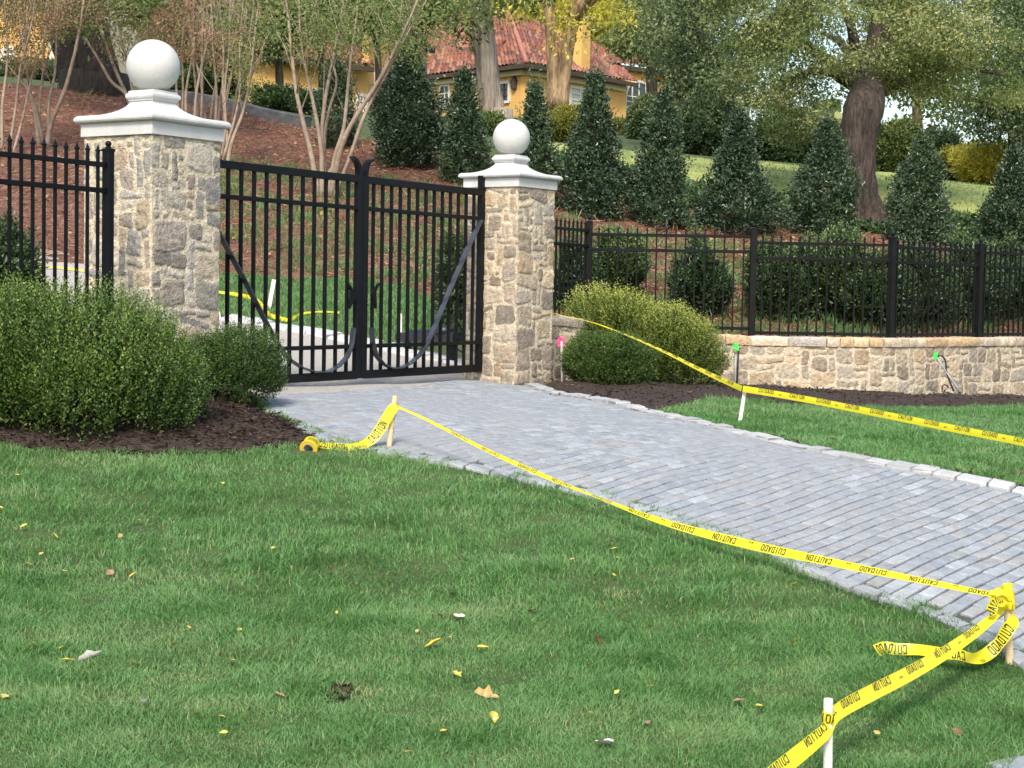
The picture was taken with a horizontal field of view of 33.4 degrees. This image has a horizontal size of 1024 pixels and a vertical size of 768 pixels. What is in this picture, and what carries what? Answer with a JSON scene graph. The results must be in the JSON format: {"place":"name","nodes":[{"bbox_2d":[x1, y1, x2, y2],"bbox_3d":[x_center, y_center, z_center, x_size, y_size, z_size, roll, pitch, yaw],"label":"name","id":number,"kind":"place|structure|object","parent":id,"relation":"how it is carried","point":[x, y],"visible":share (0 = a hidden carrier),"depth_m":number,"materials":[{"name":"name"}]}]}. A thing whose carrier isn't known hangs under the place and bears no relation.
{"place":"outdoors","nodes":[
{"label":"outdoors","id":0,"kind":"place"},
{"bbox_2d":[0,77,1023,767],"bbox_3d":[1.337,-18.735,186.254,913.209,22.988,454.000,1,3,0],"label":"ground","id":1,"kind":"structure","parent":0,"point":[630,145],"depth_m":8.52,"materials":[{"name":"green plant"}]},
{"bbox_2d":[0,208,49,317],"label":"laurel shrub","id":2,"kind":"object","parent":1,"relation":"on","point":[14,251],"visible":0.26,"depth_m":13.47,"materials":[{"name":"green plant"}]},
{"bbox_2d":[0,56,57,81],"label":"shrub","id":3,"kind":"object","parent":1,"relation":"on","point":[37,76],"visible":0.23,"depth_m":46.96,"materials":[{"name":"green plant"}]},
{"bbox_2d":[0,134,115,394],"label":"iron fence","id":4,"kind":"object","parent":1,"relation":"on","point":[106,164],"visible":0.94,"depth_m":11.88,"materials":[{"name":"black metal"}]},
{"bbox_2d":[0,0,154,92],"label":"shade tree","id":5,"kind":"object","parent":1,"relation":"on","point":[64,57],"visible":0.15,"depth_m":36.31,"materials":[{"name":"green plant"}]},
{"bbox_2d":[0,1,166,85],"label":"house","id":6,"kind":"structure","parent":1,"relation":"on","point":[122,67],"depth_m":65.06,"materials":[{"name":"paint"}]},
{"bbox_2d":[17,0,195,96],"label":"shade tree","id":7,"kind":"object","parent":1,"relation":"on","point":[95,78],"visible":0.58,"depth_m":36.07,"materials":[{"name":"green plant"}]},
{"bbox_2d":[0,387,315,457],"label":"mulch bed","id":8,"kind":"object","parent":1,"relation":"on","point":[145,445],"visible":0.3,"depth_m":10.78,"materials":[{"name":"brown wood"}]},
{"bbox_2d":[0,265,222,446],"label":"boxwood shrub","id":9,"kind":"object","parent":8,"relation":"on","point":[141,352],"visible":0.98,"depth_m":10.66,"materials":[{"name":"green plant"}]},
{"bbox_2d":[73,39,230,388],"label":"stone gate pillar","id":10,"kind":"structure","parent":8,"relation":"on","point":[167,218],"depth_m":12.92,"materials":[{"name":"beige stone"}]},
{"bbox_2d":[219,156,363,384],"bbox_3d":[-1.971,-1.003,14.481,0.092,2.006,2.358,3,4,31],"label":"gate leaf","id":11,"kind":"object","parent":10,"relation":"attached to","point":[353,295],"visible":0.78,"depth_m":14.79,"materials":[{"name":"black paint"}]},
{"bbox_2d":[184,316,291,406],"bbox_3d":[-2.041,-0.136,12.365,0.905,0.716,0.870,1,3,0],"label":"boxwood shrub","id":12,"kind":"object","parent":8,"relation":"on","point":[247,369],"visible":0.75,"depth_m":12.18,"materials":[{"name":"green plant"}]},
{"bbox_2d":[110,0,218,49],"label":"broadleaf tree","id":13,"kind":"object","parent":1,"relation":"on","point":[139,28],"visible":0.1,"depth_m":58.57,"materials":[{"name":"green plant"}]},
{"bbox_2d":[171,46,245,98],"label":"shrub","id":14,"kind":"object","parent":1,"relation":"on","point":[209,77],"visible":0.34,"depth_m":46.09,"materials":[{"name":"green plant"}]},
{"bbox_2d":[138,0,287,90],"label":"broadleaf tree","id":15,"kind":"object","parent":1,"relation":"on","point":[247,24],"visible":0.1,"depth_m":50.67,"materials":[{"name":"green plant"}]},
{"bbox_2d":[159,0,312,100],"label":"broadleaf tree","id":16,"kind":"object","parent":1,"relation":"on","point":[272,4],"visible":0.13,"depth_m":56.57,"materials":[{"name":"green plant"}]},
{"bbox_2d":[166,90,311,128],"bbox_3d":[-5.852,-5.649,35.221,4.092,0.996,0.519,3,3,26],"label":"slate edging","id":17,"kind":"object","parent":1,"relation":"on","point":[272,115],"visible":0.44,"depth_m":34.74,"materials":[{"name":"grey stone"}]},
{"bbox_2d":[38,249,466,393],"bbox_3d":[-4.777,-0.851,18.164,10.273,1.547,6.479,3,4,30],"label":"driveway apron","id":18,"kind":"object","parent":1,"relation":"on","point":[338,385],"visible":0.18,"depth_m":17.10,"materials":[{"name":"concrete"}]},
{"bbox_2d":[395,325,461,359],"bbox_3d":[-0.673,-0.395,18.318,0.396,0.472,1.815,-1,4,-32],"label":"gate opener","id":19,"kind":"object","parent":18,"relation":"on","point":[419,334],"visible":0.43,"depth_m":18.45,"materials":[{"name":"black plastic"}]},
{"bbox_2d":[45,265,460,378],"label":"lawn grass","id":20,"kind":"structure","parent":1,"relation":"on","point":[320,298],"depth_m":21.11,"materials":[{"name":"green plant"}]},
{"bbox_2d":[246,80,307,112],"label":"shrub","id":21,"kind":"object","parent":1,"relation":"on","point":[276,96],"visible":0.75,"depth_m":37.83,"materials":[{"name":"green plant"}]},
{"bbox_2d":[256,0,355,85],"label":"broadleaf tree","id":22,"kind":"object","parent":1,"relation":"on","point":[279,75],"visible":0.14,"depth_m":58.81,"materials":[{"name":"green plant"}]},
{"bbox_2d":[246,22,434,113],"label":"house","id":23,"kind":"structure","parent":1,"relation":"on","point":[364,77],"depth_m":74.33,"materials":[{"name":"paint"}]},
{"bbox_2d":[219,312,461,364],"bbox_3d":[-2.469,-0.602,19.333,4.499,0.722,1.254,2,3,15],"label":"driveway edging","id":24,"kind":"object","parent":1,"relation":"on","point":[318,332],"visible":0.27,"depth_m":19.21,"materials":[{"name":"stone"}]},
{"bbox_2d":[293,0,388,85],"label":"broadleaf tree","id":25,"kind":"object","parent":1,"relation":"on","point":[322,58],"visible":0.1,"depth_m":61.09,"materials":[{"name":"green plant"}]},
{"bbox_2d":[386,395,397,446],"bbox_3d":[-0.784,0.325,11.035,0.085,0.504,0.037,1,3,0],"label":"wooden stake","id":26,"kind":"object","parent":1,"relation":"on","point":[391,426],"visible":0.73,"depth_m":11.02,"materials":[{"name":"brown wood"}]},
{"bbox_2d":[320,403,397,450],"bbox_3d":[-0.991,0.273,10.942,0.530,0.302,0.088,0,3,-11],"label":"caution tape","id":27,"kind":"object","parent":26,"relation":"attached to","point":[380,428],"visible":1,"depth_m":10.98,"materials":[{"name":"yellow plastic"}]},
{"bbox_2d":[397,406,991,596],"bbox_3d":[0.778,0.576,9.526,4.274,0.647,0.026,4,4,44],"label":"caution tape","id":28,"kind":"object","parent":26,"relation":"attached to","point":[765,547],"visible":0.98,"depth_m":9.04,"materials":[{"name":"yellow plastic"}]},
{"bbox_2d":[344,0,442,112],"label":"broadleaf tree","id":29,"kind":"object","parent":1,"relation":"on","point":[377,71],"visible":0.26,"depth_m":64.53,"materials":[{"name":"green plant"}]},
{"bbox_2d":[405,0,469,89],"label":"broadleaf tree","id":30,"kind":"object","parent":1,"relation":"on","point":[430,4],"visible":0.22,"depth_m":78.61,"materials":[{"name":"green plant"}]},
{"bbox_2d":[430,222,463,331],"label":"laurel shrub","id":31,"kind":"object","parent":1,"relation":"on","point":[445,272],"visible":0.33,"depth_m":19.85,"materials":[{"name":"green plant"}]},
{"bbox_2d":[432,48,494,184],"bbox_3d":[-0.778,-4.462,28.836,1.161,2.404,1.204,1,3,0],"label":"holly tree","id":32,"kind":"object","parent":1,"relation":"on","point":[465,115],"visible":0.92,"depth_m":28.62,"materials":[{"name":"green plant"}]},
{"bbox_2d":[477,108,508,136],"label":"shrub","id":33,"kind":"object","parent":1,"relation":"on","point":[497,118],"visible":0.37,"depth_m":39.52,"materials":[{"name":"green plant"}]},
{"bbox_2d":[421,0,587,119],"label":"broadleaf tree","id":34,"kind":"object","parent":1,"relation":"on","point":[481,19],"visible":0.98,"depth_m":55.15,"materials":[{"name":"green plant"}]},
{"bbox_2d":[170,0,841,150],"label":"distant wood","id":35,"kind":"object","parent":1,"relation":"on","point":[838,114],"depth_m":126.51,"materials":[{"name":"green plant"}]},
{"bbox_2d":[458,119,562,385],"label":"stone gate pillar","id":36,"kind":"structure","parent":1,"relation":"on","point":[518,269],"depth_m":17.22,"materials":[{"name":"beige stone"}]},
{"bbox_2d":[361,159,485,378],"bbox_3d":[-0.796,-1.077,16.431,0.097,2.028,2.180,3,4,31],"label":"gate leaf","id":37,"kind":"object","parent":36,"relation":"attached to","point":[478,230],"visible":1,"depth_m":16.37,"materials":[{"name":"black paint"}]},
{"bbox_2d":[0,83,1021,337],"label":"pine straw bank","id":38,"kind":"object","parent":1,"relation":"on","point":[72,141],"visible":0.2,"depth_m":27.59,"materials":[{"name":"brown plant"}]},
{"bbox_2d":[0,0,89,150],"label":"crape myrtle","id":39,"kind":"object","parent":38,"relation":"on","point":[4,5],"visible":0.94,"depth_m":28.26,"materials":[{"name":"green plant"}]},
{"bbox_2d":[0,0,123,146],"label":"crape myrtle","id":40,"kind":"object","parent":38,"relation":"on","point":[38,127],"visible":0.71,"depth_m":29.18,"materials":[{"name":"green plant"}]},
{"bbox_2d":[48,0,160,103],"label":"crape myrtle","id":41,"kind":"object","parent":38,"relation":"on","point":[122,89],"visible":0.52,"depth_m":34.25,"materials":[{"name":"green plant"}]},
{"bbox_2d":[133,0,283,145],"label":"crape myrtle","id":42,"kind":"object","parent":38,"relation":"on","point":[192,33],"visible":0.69,"depth_m":32.00,"materials":[{"name":"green plant"}]},
{"bbox_2d":[196,0,288,171],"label":"crape myrtle","id":43,"kind":"object","parent":38,"relation":"on","point":[231,136],"visible":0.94,"depth_m":29.12,"materials":[{"name":"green plant"}]},
{"bbox_2d":[306,49,361,148],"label":"holly tree","id":44,"kind":"object","parent":38,"relation":"on","point":[332,136],"visible":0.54,"depth_m":31.58,"materials":[{"name":"green plant"}]},
{"bbox_2d":[241,0,460,198],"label":"crape myrtle","id":45,"kind":"object","parent":38,"relation":"on","point":[321,127],"visible":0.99,"depth_m":27.17,"materials":[{"name":"green plant"}]},
{"bbox_2d":[364,34,446,168],"bbox_3d":[-1.821,-5.025,29.703,1.505,2.696,1.552,4,4,43],"label":"holly tree","id":46,"kind":"object","parent":38,"relation":"on","point":[402,135],"visible":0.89,"depth_m":29.45,"materials":[{"name":"green plant"}]},
{"bbox_2d":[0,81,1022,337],"bbox_3d":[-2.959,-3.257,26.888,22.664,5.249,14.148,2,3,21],"label":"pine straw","id":47,"kind":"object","parent":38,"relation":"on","point":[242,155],"visible":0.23,"depth_m":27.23,"materials":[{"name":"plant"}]},
{"bbox_2d":[514,63,565,205],"bbox_3d":[0.380,-4.116,28.314,1.186,2.497,1.044,1,3,0],"label":"holly tree","id":48,"kind":"object","parent":38,"relation":"on","point":[535,120],"visible":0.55,"depth_m":28.17,"materials":[{"name":"green plant"}]},
{"bbox_2d":[553,232,606,308],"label":"laurel shrub","id":49,"kind":"object","parent":38,"relation":"on","point":[594,270],"visible":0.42,"depth_m":21.72,"materials":[{"name":"green plant"}]},
{"bbox_2d":[554,56,635,221],"bbox_3d":[1.368,-4.004,28.116,1.400,2.786,1.201,-1,4,-29],"label":"holly tree","id":50,"kind":"object","parent":38,"relation":"on","point":[586,198],"visible":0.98,"depth_m":27.92,"materials":[{"name":"green plant"}]},
{"bbox_2d":[219,153,1022,337],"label":"weed tufts","id":51,"kind":"object","parent":38,"relation":"on","point":[233,185],"visible":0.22,"depth_m":24.50,"materials":[{"name":"green plant"}]},
{"bbox_2d":[592,222,653,295],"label":"laurel shrub","id":52,"kind":"object","parent":38,"relation":"on","point":[622,261],"visible":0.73,"depth_m":22.71,"materials":[{"name":"green plant"}]},
{"bbox_2d":[623,75,703,231],"bbox_3d":[2.481,-3.875,28.280,1.259,2.784,1.428,3,4,37],"label":"holly tree","id":53,"kind":"object","parent":38,"relation":"on","point":[655,162],"visible":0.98,"depth_m":28.12,"materials":[{"name":"green plant"}]},
{"bbox_2d":[664,225,738,318],"bbox_3d":[2.458,-1.355,21.958,0.992,1.430,0.892,1,3,0],"label":"laurel shrub","id":54,"kind":"object","parent":38,"relation":"on","point":[699,269],"visible":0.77,"depth_m":21.77,"materials":[{"name":"green plant"}]},
{"bbox_2d":[688,99,793,234],"bbox_3d":[3.830,-3.588,28.475,1.878,2.362,1.504,4,4,40],"label":"holly tree","id":55,"kind":"object","parent":38,"relation":"on","point":[733,160],"visible":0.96,"depth_m":28.30,"materials":[{"name":"green plant"}]},
{"bbox_2d":[538,149,1023,249],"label":"ivy groundcover","id":56,"kind":"object","parent":38,"relation":"on","point":[964,218],"visible":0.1,"depth_m":30.68,"materials":[{"name":"green plant"}]},
{"bbox_2d":[739,230,829,323],"bbox_3d":[3.501,-1.340,21.866,1.227,1.270,1.007,2,3,17],"label":"laurel shrub","id":57,"kind":"object","parent":38,"relation":"on","point":[784,285],"visible":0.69,"depth_m":21.62,"materials":[{"name":"green plant"}]},
{"bbox_2d":[776,100,866,236],"bbox_3d":[5.207,-3.590,28.823,1.574,2.453,1.396,1,3,0],"label":"holly tree","id":58,"kind":"object","parent":38,"relation":"on","point":[827,165],"visible":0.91,"depth_m":28.64,"materials":[{"name":"green plant"}]},
{"bbox_2d":[786,218,872,320],"bbox_3d":[4.031,-1.447,22.046,1.371,1.450,1.353,1,3,0],"label":"laurel shrub","id":59,"kind":"object","parent":38,"relation":"on","point":[840,229],"visible":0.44,"depth_m":21.64,"materials":[{"name":"green plant"}]},
{"bbox_2d":[827,246,921,328],"bbox_3d":[4.553,-1.230,21.817,1.299,1.274,1.188,1,3,0],"label":"laurel shrub","id":60,"kind":"object","parent":38,"relation":"on","point":[867,289],"visible":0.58,"depth_m":21.51,"materials":[{"name":"green plant"}]},
{"bbox_2d":[879,123,960,247],"bbox_3d":[6.982,-3.368,29.279,1.538,2.214,1.292,1,3,0],"label":"holly tree","id":61,"kind":"object","parent":38,"relation":"on","point":[934,216],"visible":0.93,"depth_m":29.04,"materials":[{"name":"green plant"}]},
{"bbox_2d":[896,231,967,330],"bbox_3d":[5.310,-1.290,22.272,1.305,1.409,1.260,1,3,0],"label":"laurel shrub","id":62,"kind":"object","parent":38,"relation":"on","point":[931,285],"visible":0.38,"depth_m":21.97,"materials":[{"name":"green plant"}]},
{"bbox_2d":[942,227,1023,325],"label":"laurel shrub","id":63,"kind":"object","parent":38,"relation":"on","point":[959,241],"visible":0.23,"depth_m":22.93,"materials":[{"name":"green plant"}]},
{"bbox_2d":[969,130,1023,247],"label":"holly tree","id":64,"kind":"object","parent":38,"relation":"on","point":[1008,190],"visible":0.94,"depth_m":29.69,"materials":[{"name":"green plant"}]},
{"bbox_2d":[974,227,1023,319],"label":"laurel shrub","id":65,"kind":"object","parent":38,"relation":"on","point":[1009,244],"visible":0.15,"depth_m":23.72,"materials":[{"name":"green plant"}]},
{"bbox_2d":[417,10,638,118],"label":"house","id":66,"kind":"structure","parent":1,"relation":"on","point":[515,48],"depth_m":90.48,"materials":[{"name":"tile"}]},
{"bbox_2d":[545,102,578,142],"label":"shrub","id":67,"kind":"object","parent":1,"relation":"on","point":[565,115],"visible":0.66,"depth_m":41.46,"materials":[{"name":"yellow plant"}]},
{"bbox_2d":[492,0,644,109],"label":"twin trunk tree","id":68,"kind":"object","parent":1,"relation":"on","point":[558,77],"visible":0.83,"depth_m":70.94,"materials":[{"name":"yellow plant"}]},
{"bbox_2d":[542,0,643,77],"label":"broadleaf tree","id":69,"kind":"object","parent":1,"relation":"on","point":[596,34],"visible":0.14,"depth_m":107.65,"materials":[{"name":"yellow plant"}]},
{"bbox_2d":[583,0,690,96],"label":"broadleaf tree","id":70,"kind":"object","parent":1,"relation":"on","point":[621,44],"visible":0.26,"depth_m":78.05,"materials":[{"name":"green plant"}]},
{"bbox_2d":[621,90,656,139],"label":"shrub","id":71,"kind":"object","parent":1,"relation":"on","point":[632,121],"visible":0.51,"depth_m":53.25,"materials":[{"name":"green plant"}]},
{"bbox_2d":[257,379,1023,651],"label":"driveway setts","id":72,"kind":"structure","parent":1,"relation":"on","point":[698,473],"depth_m":10.80,"materials":[{"name":"grey stone"}]},
{"bbox_2d":[609,49,687,114],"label":"house","id":73,"kind":"structure","parent":1,"relation":"on","point":[632,92],"depth_m":95.39,"materials":[{"name":"paint"}]},
{"bbox_2d":[292,423,1023,670],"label":"driveway edging","id":74,"kind":"object","parent":1,"relation":"on","point":[1018,657],"visible":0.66,"depth_m":9.51,"materials":[{"name":"stone"}]},
{"bbox_2d":[606,0,791,150],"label":"broadleaf tree","id":75,"kind":"object","parent":1,"relation":"on","point":[670,35],"visible":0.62,"depth_m":43.88,"materials":[{"name":"green plant"}]},
{"bbox_2d":[651,93,749,155],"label":"shrub","id":76,"kind":"object","parent":1,"relation":"on","point":[700,126],"visible":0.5,"depth_m":42.96,"materials":[{"name":"green plant"}]},
{"bbox_2d":[738,392,745,420],"bbox_3d":[1.883,0.250,14.033,0.087,0.418,0.018,1,3,0],"label":"wooden stake","id":77,"kind":"object","parent":1,"relation":"on","point":[742,405],"visible":0.65,"depth_m":14.02,"materials":[{"name":"white wood"}]},
{"bbox_2d":[553,313,741,390],"bbox_3d":[1.428,-0.351,16.110,0.651,0.578,4.312,0,3,-21],"label":"caution tape","id":78,"kind":"object","parent":77,"relation":"attached to","point":[722,380],"visible":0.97,"depth_m":15.22,"materials":[{"name":"yellow plastic"}]},
{"bbox_2d":[742,386,1023,445],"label":"caution tape","id":79,"kind":"object","parent":77,"relation":"attached to","point":[912,420],"visible":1,"depth_m":12.69,"materials":[{"name":"yellow plastic"}]},
{"bbox_2d":[524,383,1023,494],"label":"driveway edging","id":80,"kind":"object","parent":1,"relation":"on","point":[926,471],"visible":0.67,"depth_m":11.88,"materials":[{"name":"stone"}]},
{"bbox_2d":[544,378,1023,410],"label":"mulch bed","id":81,"kind":"object","parent":1,"relation":"on","point":[720,392],"visible":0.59,"depth_m":17.63,"materials":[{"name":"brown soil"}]},
{"bbox_2d":[557,328,659,384],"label":"boxwood shrub","id":82,"kind":"object","parent":81,"relation":"on","point":[620,357],"visible":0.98,"depth_m":17.37,"materials":[{"name":"green plant"}]},
{"bbox_2d":[556,277,662,378],"bbox_3d":[1.068,-0.464,18.907,1.346,1.445,1.176,1,3,0],"label":"boxwood shrub","id":83,"kind":"object","parent":81,"relation":"on","point":[614,311],"visible":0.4,"depth_m":18.64,"materials":[{"name":"green plant"}]},
{"bbox_2d":[628,294,737,384],"bbox_3d":[1.820,-0.293,18.729,1.265,1.388,1.222,1,3,0],"label":"boxwood shrub","id":84,"kind":"object","parent":81,"relation":"on","point":[688,338],"visible":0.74,"depth_m":18.43,"materials":[{"name":"green plant"}]},
{"bbox_2d":[551,315,1023,395],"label":"stone retaining wall","id":85,"kind":"structure","parent":1,"relation":"on","point":[983,365],"depth_m":19.95,"materials":[{"name":"beige stone"}]},
{"bbox_2d":[554,216,1023,337],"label":"iron fence","id":86,"kind":"object","parent":85,"relation":"on","point":[980,252],"visible":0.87,"depth_m":20.33,"materials":[{"name":"black metal"}]},
{"bbox_2d":[750,103,838,163],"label":"shrub","id":87,"kind":"object","parent":1,"relation":"on","point":[789,157],"visible":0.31,"depth_m":44.16,"materials":[{"name":"green plant"}]},
{"bbox_2d":[823,698,832,767],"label":"wooden stake","id":88,"kind":"object","parent":1,"relation":"on","point":[828,743],"visible":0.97,"depth_m":6.57,"materials":[{"name":"white wood"}]},
{"bbox_2d":[768,608,1005,767],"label":"caution tape","id":89,"kind":"object","parent":88,"relation":"attached to","point":[799,753],"visible":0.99,"depth_m":6.93,"materials":[{"name":"yellow plastic"}]},
{"bbox_2d":[656,390,1023,486],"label":"side lawn grass","id":90,"kind":"structure","parent":1,"relation":"on","point":[864,431],"depth_m":13.73,"materials":[{"name":"green plant"}]},
{"bbox_2d":[680,0,1023,223],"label":"oak tree","id":91,"kind":"object","parent":1,"relation":"on","point":[868,78],"visible":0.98,"depth_m":31.09,"materials":[{"name":"green plant"}]},
{"bbox_2d":[876,113,927,172],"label":"shrub","id":92,"kind":"object","parent":1,"relation":"on","point":[894,139],"visible":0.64,"depth_m":45.27,"materials":[{"name":"green plant"}]},
{"bbox_2d":[837,0,1002,136],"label":"broadleaf tree","id":93,"kind":"object","parent":1,"relation":"on","point":[917,112],"visible":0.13,"depth_m":50.99,"materials":[{"name":"green plant"}]},
{"bbox_2d":[923,124,966,172],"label":"shrub","id":94,"kind":"object","parent":1,"relation":"on","point":[940,139],"visible":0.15,"depth_m":47.45,"materials":[{"name":"green plant"}]},
{"bbox_2d":[911,0,1023,163],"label":"broadleaf tree","id":95,"kind":"object","parent":1,"relation":"on","point":[1015,125],"visible":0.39,"depth_m":42.65,"materials":[{"name":"green plant"}]},
{"bbox_2d":[945,137,1007,184],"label":"shrub","id":96,"kind":"object","parent":1,"relation":"on","point":[965,164],"visible":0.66,"depth_m":44.31,"materials":[{"name":"yellow plant"}]},
{"bbox_2d":[1004,601,1012,664],"bbox_3d":[2.336,1.200,8.026,0.065,0.494,0.038,1,3,0],"label":"wooden stake","id":97,"kind":"object","parent":1,"relation":"on","point":[1009,644],"visible":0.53,"depth_m":8.01,"materials":[{"name":"brown wood"}]},
{"bbox_2d":[986,583,1014,617],"bbox_3d":[2.277,1.014,7.945,0.080,0.154,0.252,3,4,33],"label":"tape knot","id":98,"kind":"object","parent":97,"relation":"attached to","point":[1002,596],"visible":1,"depth_m":7.91,"materials":[{"name":"yellow plastic"}]},
{"bbox_2d":[873,603,1018,663],"bbox_3d":[2.025,1.148,7.924,0.673,0.274,0.197,1,3,0],"label":"caution tape","id":99,"kind":"object","parent":98,"relation":"attached to","point":[996,645],"visible":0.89,"depth_m":7.93,"materials":[{"name":"yellow plastic"}]},
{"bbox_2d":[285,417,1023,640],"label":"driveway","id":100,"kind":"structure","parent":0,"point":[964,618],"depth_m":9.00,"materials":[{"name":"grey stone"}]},
{"bbox_2d":[550,141,1002,214],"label":"lawn","id":101,"kind":"structure","parent":0,"point":[880,190],"depth_m":34.82,"materials":[{"name":"green plant"}]},
{"bbox_2d":[621,0,1021,143],"label":"sky","id":102,"kind":"structure","parent":0,"point":[888,112],"materials":[{"name":"white"}]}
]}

